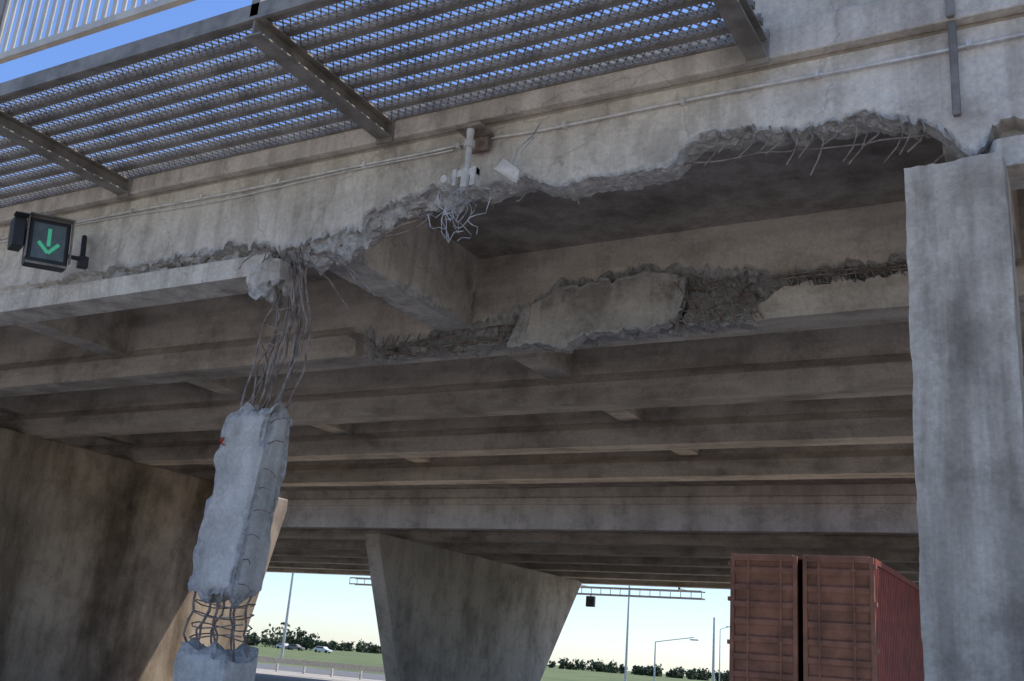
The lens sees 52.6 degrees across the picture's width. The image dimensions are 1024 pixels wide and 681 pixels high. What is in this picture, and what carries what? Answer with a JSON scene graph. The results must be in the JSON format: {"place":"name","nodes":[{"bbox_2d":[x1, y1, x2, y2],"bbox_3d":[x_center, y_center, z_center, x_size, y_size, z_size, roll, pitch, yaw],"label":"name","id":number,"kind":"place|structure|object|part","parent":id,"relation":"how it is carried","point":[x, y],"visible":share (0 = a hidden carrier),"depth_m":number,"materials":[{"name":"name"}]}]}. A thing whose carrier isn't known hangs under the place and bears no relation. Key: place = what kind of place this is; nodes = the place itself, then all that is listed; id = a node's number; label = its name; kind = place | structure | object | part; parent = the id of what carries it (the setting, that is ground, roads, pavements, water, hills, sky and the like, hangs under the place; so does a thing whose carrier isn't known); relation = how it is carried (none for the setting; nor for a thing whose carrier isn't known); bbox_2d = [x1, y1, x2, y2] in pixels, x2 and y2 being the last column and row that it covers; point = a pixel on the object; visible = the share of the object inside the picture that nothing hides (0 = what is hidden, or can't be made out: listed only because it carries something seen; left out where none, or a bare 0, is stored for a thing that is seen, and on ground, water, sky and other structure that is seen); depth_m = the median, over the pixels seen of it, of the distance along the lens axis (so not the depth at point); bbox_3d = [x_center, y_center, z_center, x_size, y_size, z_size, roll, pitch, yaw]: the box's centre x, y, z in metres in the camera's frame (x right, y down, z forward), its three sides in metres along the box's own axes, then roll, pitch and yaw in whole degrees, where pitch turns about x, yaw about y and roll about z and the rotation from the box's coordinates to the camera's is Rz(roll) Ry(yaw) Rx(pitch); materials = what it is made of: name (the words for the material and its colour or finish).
{"place":"outdoors","nodes":[
{"label":"outdoors","id":0,"kind":"place"},
{"bbox_2d":[254,668,382,680],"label":"pavement","id":1,"kind":"structure","parent":0,"point":[267,675],"depth_m":53.40,"materials":[{"name":"concrete"}]},
{"bbox_2d":[0,427,287,680],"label":"bridge pier","id":2,"kind":"structure","parent":1,"relation":"on","point":[96,559],"depth_m":22.60,"materials":[{"name":"concrete"}]},
{"bbox_2d":[365,533,579,680],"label":"bridge pier","id":3,"kind":"structure","parent":1,"relation":"on","point":[443,614],"depth_m":38.28,"materials":[{"name":"concrete"}]},
{"bbox_2d":[266,478,919,588],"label":"concrete bridge","id":4,"kind":"structure","parent":3,"relation":"on","point":[687,534],"depth_m":31.18,"materials":[{"name":"grey concrete"}]},
{"bbox_2d":[349,577,705,606],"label":"sign gantry","id":5,"kind":"object","parent":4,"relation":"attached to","point":[590,600],"visible":0.44,"depth_m":48.96,"materials":[{"name":"grey metal"}]},
{"bbox_2d":[257,663,385,680],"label":"road","id":6,"kind":"structure","parent":0,"point":[323,671],"depth_m":66.64,"materials":[{"name":"grey asphalt"}]},
{"bbox_2d":[0,0,729,675],"label":"sky","id":7,"kind":"structure","parent":0,"point":[332,607],"materials":[{"name":"blue"}]},
{"bbox_2d":[249,642,714,680],"bbox_3d":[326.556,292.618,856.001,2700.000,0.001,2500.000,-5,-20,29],"label":"ground","id":8,"kind":"structure","parent":0,"point":[555,673],"depth_m":181.84,"materials":[{"name":"green plant"}]},
{"bbox_2d":[243,622,319,650],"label":"distant trees","id":9,"kind":"object","parent":8,"relation":"on","point":[306,642],"visible":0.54,"depth_m":311.61,"materials":[{"name":"green plant"}]},
{"bbox_2d":[276,643,290,649],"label":"parked car","id":10,"kind":"object","parent":8,"relation":"on","point":[278,645],"visible":0.5,"depth_m":272.55,"materials":[{"name":"white paint"}]},
{"bbox_2d":[280,573,293,657],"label":"street lamp","id":11,"kind":"object","parent":8,"relation":"on","point":[285,626],"visible":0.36,"depth_m":83.68,"materials":[{"name":"grey metal"}]},
{"bbox_2d":[286,644,304,650],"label":"parked car","id":12,"kind":"object","parent":8,"relation":"on","point":[294,646],"visible":0.98,"depth_m":255.55,"materials":[{"name":"paint"}]},
{"bbox_2d":[258,656,383,678],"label":"guard rail","id":13,"kind":"object","parent":8,"relation":"on","point":[331,665],"visible":0.18,"depth_m":58.03,"materials":[{"name":"grey metal"}]},
{"bbox_2d":[313,646,331,652],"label":"parked car","id":14,"kind":"object","parent":8,"relation":"on","point":[320,649],"visible":0.97,"depth_m":247.82,"materials":[{"name":"white paint"}]},
{"bbox_2d":[244,634,728,680],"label":"distant trees","id":15,"kind":"object","parent":8,"relation":"on","point":[680,672],"visible":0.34,"depth_m":429.93,"materials":[{"name":"green plant"}]},
{"bbox_2d":[0,0,1023,486],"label":"concrete bridge","id":16,"kind":"structure","parent":8,"relation":"on","point":[138,338],"depth_m":12.21,"materials":[{"name":"grey concrete"}]},
{"bbox_2d":[7,211,88,272],"bbox_3d":[-5.412,-1.114,12.136,0.905,0.582,0.584,10,-17,-34],"label":"lane signal","id":17,"kind":"object","parent":16,"relation":"attached to","point":[43,240],"visible":1,"depth_m":11.99,"materials":[{"name":"paint"}]},
{"bbox_2d":[246,258,300,305],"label":"concrete pillar","id":18,"kind":"structure","parent":16,"relation":"attached to","point":[265,278],"depth_m":10.80,"materials":[{"name":"grey concrete"}]},
{"bbox_2d":[0,0,769,207],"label":"steel walkway","id":19,"kind":"structure","parent":16,"relation":"attached to","point":[345,100],"depth_m":9.81,"materials":[{"name":"grey metal"}]},
{"bbox_2d":[0,0,194,63],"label":"railing fence","id":20,"kind":"object","parent":19,"relation":"attached to","point":[104,22],"visible":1,"depth_m":10.48,"materials":[{"name":"metal"}]},
{"bbox_2d":[428,121,493,242],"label":"tangled cables","id":21,"kind":"object","parent":16,"relation":"attached to","point":[478,135],"visible":1,"depth_m":9.70,"materials":[{"name":"grey metal"}]},
{"bbox_2d":[0,32,1023,242],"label":"electrical conduit","id":22,"kind":"object","parent":16,"relation":"attached to","point":[817,74],"visible":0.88,"depth_m":9.78,"materials":[{"name":"grey metal"}]},
{"bbox_2d":[494,122,541,182],"bbox_3d":[0.093,-1.757,9.471,0.280,0.572,0.137,36,21,20],"label":"broken floodlight","id":23,"kind":"object","parent":16,"relation":"attached to","point":[507,168],"visible":1,"depth_m":9.48,"materials":[{"name":"white metal"}]},
{"bbox_2d":[183,114,952,660],"bbox_3d":[0.635,0.933,10.143,7.401,4.710,3.112,-5,-20,29],"label":"exposed rebar","id":24,"kind":"object","parent":16,"relation":"attached to","point":[297,312],"visible":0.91,"depth_m":10.52,"materials":[{"name":"grey metal"}]},
{"bbox_2d":[188,402,292,606],"bbox_3d":[-2.653,1.609,10.208,0.772,2.018,0.418,-5,-20,29],"label":"broken shaft","id":25,"kind":"object","parent":24,"relation":"attached to","point":[227,543],"visible":0.99,"depth_m":10.03,"materials":[{"name":"concrete"}]},
{"bbox_2d":[945,0,960,116],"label":"drain pipe","id":26,"kind":"object","parent":16,"relation":"attached to","point":[954,67],"visible":1,"depth_m":7.88,"materials":[{"name":"metal"}]},
{"bbox_2d":[624,586,629,680],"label":"street lamp","id":27,"kind":"object","parent":8,"relation":"on","point":[626,657],"visible":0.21,"depth_m":93.25,"materials":[{"name":"grey metal"}]},
{"bbox_2d":[653,637,698,680],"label":"street lamp","id":28,"kind":"object","parent":8,"relation":"on","point":[655,651],"visible":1,"depth_m":126.80,"materials":[{"name":"grey metal"}]},
{"bbox_2d":[712,617,714,680],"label":"pole","id":29,"kind":"object","parent":8,"relation":"on","point":[713,662],"visible":1,"depth_m":79.29,"materials":[{"name":"grey metal"}]},
{"bbox_2d":[719,626,729,680],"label":"street lamp","id":30,"kind":"object","parent":8,"relation":"on","point":[719,652],"visible":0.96,"depth_m":187.77,"materials":[{"name":"grey metal"}]},
{"bbox_2d":[904,152,1023,680],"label":"concrete pillar","id":31,"kind":"structure","parent":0,"point":[967,368],"depth_m":6.93,"materials":[{"name":"grey concrete"}]},
{"label":"road","id":32,"kind":"structure","parent":0,"visible":0},
{"bbox_2d":[173,639,258,680],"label":"stub","id":33,"kind":"object","parent":32,"relation":"on","point":[211,662],"visible":0.98,"depth_m":9.63,"materials":[{"name":"concrete"}]},
{"bbox_2d":[727,553,924,680],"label":"shipping container","id":34,"kind":"object","parent":32,"relation":"on","point":[825,618],"visible":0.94,"depth_m":21.72,"materials":[{"name":"red metal"}]},
{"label":"rear doors","id":35,"kind":"part","parent":34,"relation":"part of","materials":[{"name":"paint"}]}
]}

